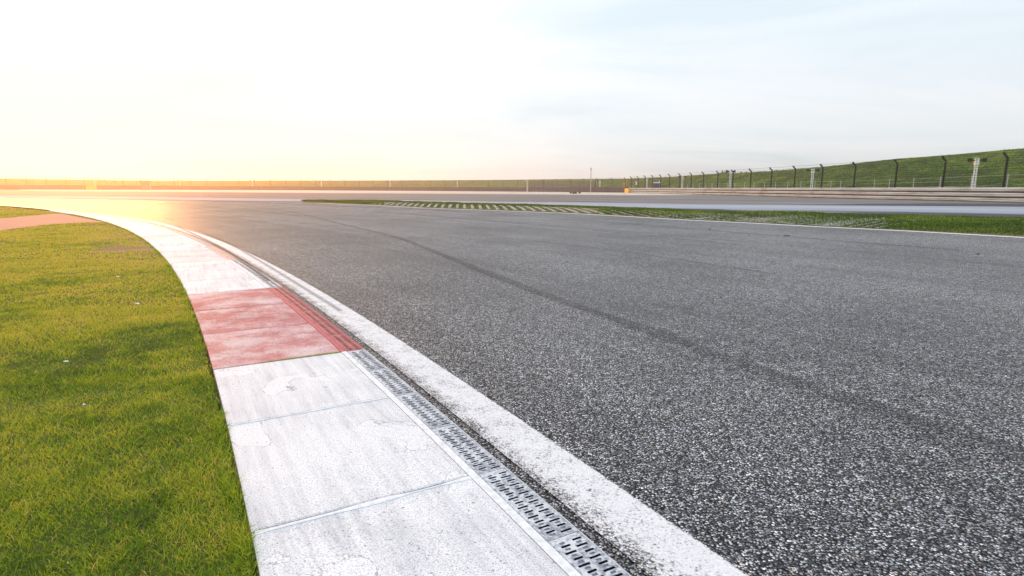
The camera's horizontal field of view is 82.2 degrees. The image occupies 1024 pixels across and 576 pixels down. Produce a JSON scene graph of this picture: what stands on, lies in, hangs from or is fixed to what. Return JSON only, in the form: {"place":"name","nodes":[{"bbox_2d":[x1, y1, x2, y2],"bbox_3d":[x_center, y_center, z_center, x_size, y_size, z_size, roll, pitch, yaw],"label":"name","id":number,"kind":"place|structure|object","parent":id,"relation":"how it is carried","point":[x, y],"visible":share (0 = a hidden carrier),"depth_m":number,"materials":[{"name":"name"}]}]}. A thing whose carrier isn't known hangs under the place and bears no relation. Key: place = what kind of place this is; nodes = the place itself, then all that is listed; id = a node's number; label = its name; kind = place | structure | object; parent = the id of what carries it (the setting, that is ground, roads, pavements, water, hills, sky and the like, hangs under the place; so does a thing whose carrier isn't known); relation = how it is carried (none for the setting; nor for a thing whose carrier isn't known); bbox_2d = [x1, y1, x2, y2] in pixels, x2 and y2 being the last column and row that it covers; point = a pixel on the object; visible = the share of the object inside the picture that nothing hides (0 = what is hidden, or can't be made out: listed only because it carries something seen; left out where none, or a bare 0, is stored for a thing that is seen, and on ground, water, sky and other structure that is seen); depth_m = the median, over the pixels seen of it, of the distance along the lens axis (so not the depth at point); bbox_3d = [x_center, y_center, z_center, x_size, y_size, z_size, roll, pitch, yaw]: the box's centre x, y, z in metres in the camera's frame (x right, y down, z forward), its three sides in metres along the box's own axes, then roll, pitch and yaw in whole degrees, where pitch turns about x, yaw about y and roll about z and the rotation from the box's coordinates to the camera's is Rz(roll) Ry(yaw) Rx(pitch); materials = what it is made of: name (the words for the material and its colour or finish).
{"place":"outdoors","nodes":[
{"label":"outdoors","id":0,"kind":"place"},
{"bbox_2d":[0,214,100,229],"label":"path","id":1,"kind":"structure","parent":0,"point":[23,221],"depth_m":19.38,"materials":[{"name":"concrete"}]},
{"bbox_2d":[0,206,339,575],"bbox_3d":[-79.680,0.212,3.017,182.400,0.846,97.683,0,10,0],"label":"lawn","id":2,"kind":"structure","parent":0,"point":[121,248],"depth_m":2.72,"materials":[{"name":"plant"}]},
{"bbox_2d":[27,190,692,194],"bbox_3d":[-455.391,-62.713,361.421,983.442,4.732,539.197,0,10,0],"label":"gravel bed","id":3,"kind":"object","parent":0,"point":[425,192],"visible":0.66,"depth_m":145.08,"materials":[{"name":"grey gravel"}]},
{"bbox_2d":[0,192,1023,575],"bbox_3d":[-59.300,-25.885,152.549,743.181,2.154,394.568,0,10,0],"label":"track","id":4,"kind":"structure","parent":0,"point":[772,400],"depth_m":4.00,"materials":[{"name":"grey asphalt"}]},
{"bbox_2d":[51,211,567,575],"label":"racing kerb","id":5,"kind":"structure","parent":4,"relation":"part of","point":[346,466],"depth_m":2.39,"materials":[{"name":"white concrete"}]},
{"bbox_2d":[49,210,630,575],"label":"slot drain","id":6,"kind":"object","parent":4,"relation":"on","point":[566,546],"visible":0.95,"depth_m":2.40,"materials":[{"name":"grey concrete"}]},
{"bbox_2d":[0,205,748,575],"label":"painted line","id":7,"kind":"object","parent":4,"relation":"on","point":[644,537],"visible":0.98,"depth_m":2.39,"materials":[{"name":"white paint"}]},
{"bbox_2d":[327,203,1023,237],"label":"painted line","id":8,"kind":"object","parent":4,"relation":"on","point":[744,222],"visible":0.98,"depth_m":18.09,"materials":[{"name":"white paint"}]},
{"bbox_2d":[0,190,1023,236],"bbox_3d":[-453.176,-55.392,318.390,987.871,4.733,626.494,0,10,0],"label":"runoff area","id":9,"kind":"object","parent":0,"point":[712,199],"visible":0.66,"depth_m":64.58,"materials":[{"name":"asphalt"}]},
{"bbox_2d":[85,185,96,189],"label":"padded block","id":10,"kind":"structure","parent":9,"relation":"on","point":[91,187],"depth_m":189.33,"materials":[{"name":"yellow plastic"}]},
{"bbox_2d":[138,180,150,189],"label":"marshal hut","id":11,"kind":"object","parent":9,"relation":"on","point":[145,184],"visible":0.92,"depth_m":189.10,"materials":[{"name":"brown metal"}]},
{"bbox_2d":[0,185,626,192],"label":"tyre barrier","id":12,"kind":"object","parent":9,"relation":"on","point":[130,187],"visible":0.77,"depth_m":202.55,"materials":[{"name":"grey rubber"}]},
{"bbox_2d":[525,179,597,191],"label":"perimeter safety fence","id":13,"kind":"object","parent":9,"relation":"on","point":[543,185],"visible":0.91,"depth_m":165.54,"materials":[{"name":"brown metal"}]},
{"bbox_2d":[624,188,630,192],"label":"padded block","id":14,"kind":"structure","parent":9,"relation":"on","point":[627,190],"depth_m":143.96,"materials":[{"name":"yellow plastic"}]},
{"bbox_2d":[660,193,986,201],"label":"guardrail weeds","id":15,"kind":"object","parent":9,"relation":"on","point":[822,197],"visible":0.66,"depth_m":71.17,"materials":[{"name":"green plant"}]},
{"bbox_2d":[0,148,1023,187],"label":"embankment","id":16,"kind":"structure","parent":0,"point":[461,183],"depth_m":222.45,"materials":[{"name":"green plant"}]},
{"bbox_2d":[598,148,1023,187],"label":"bank grass","id":17,"kind":"structure","parent":16,"relation":"on","point":[919,170],"depth_m":77.87,"materials":[{"name":"green plant"}]},
{"bbox_2d":[0,195,1023,213],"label":"service road","id":18,"kind":"structure","parent":0,"point":[981,209],"depth_m":36.27,"materials":[{"name":"grey asphalt"}]},
{"bbox_2d":[0,0,1023,180],"label":"sky","id":19,"kind":"structure","parent":0,"point":[200,90],"materials":[{"name":"white"}]},
{"bbox_2d":[301,199,1023,236],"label":"verge","id":20,"kind":"structure","parent":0,"point":[501,208],"depth_m":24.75,"materials":[{"name":"plant"}]},
{"bbox_2d":[378,202,923,228],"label":"grid paving","id":21,"kind":"structure","parent":20,"relation":"on","point":[589,209],"depth_m":21.68,"materials":[{"name":"concrete"}]},
{"bbox_2d":[672,208,751,211],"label":"dark paving","id":22,"kind":"structure","parent":0,"point":[708,209],"depth_m":30.88,"materials":[{"name":"grey asphalt"}]},
{"bbox_2d":[810,203,1023,205],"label":"dark paving","id":23,"kind":"structure","parent":0,"point":[938,204],"depth_m":40.59,"materials":[{"name":"grey asphalt"}]},
{"bbox_2d":[842,212,1023,216],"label":"dark paving","id":24,"kind":"structure","parent":0,"point":[987,215],"depth_m":25.10,"materials":[{"name":"grey asphalt"}]},
{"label":"grass strip","id":25,"kind":"structure","parent":0,"visible":0},
{"bbox_2d":[5,176,632,187],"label":"debris fence","id":26,"kind":"object","parent":25,"relation":"on","point":[286,179],"visible":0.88,"depth_m":200.37,"materials":[{"name":"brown metal"}]},
{"bbox_2d":[653,180,659,187],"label":"portable cabin","id":27,"kind":"object","parent":25,"relation":"on","point":[656,184],"visible":0.46,"depth_m":134.43,"materials":[{"name":"purple plastic"}]},
{"bbox_2d":[726,170,735,187],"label":"horn pole","id":28,"kind":"object","parent":25,"relation":"on","point":[729,177],"visible":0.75,"depth_m":94.80,"materials":[{"name":"white metal"}]},
{"bbox_2d":[806,169,818,187],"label":"horn pole","id":29,"kind":"object","parent":25,"relation":"on","point":[813,171],"visible":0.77,"depth_m":73.59,"materials":[{"name":"white metal"}]},
{"bbox_2d":[630,187,1023,202],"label":"guardrail","id":30,"kind":"object","parent":25,"relation":"on","point":[1000,194],"visible":0.98,"depth_m":60.74,"materials":[{"name":"grey metal"}]},
{"bbox_2d":[630,152,1023,187],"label":"debris fence","id":31,"kind":"object","parent":25,"relation":"on","point":[1005,171],"visible":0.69,"depth_m":63.26,"materials":[{"name":"black metal"}]},
{"bbox_2d":[967,158,986,186],"bbox_3d":[40.473,-9.372,51.310,1.496,3.925,0.376,0,10,0],"label":"horn pole","id":32,"kind":"object","parent":25,"relation":"on","point":[975,164],"visible":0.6,"depth_m":51.13,"materials":[{"name":"white metal"}]}
]}

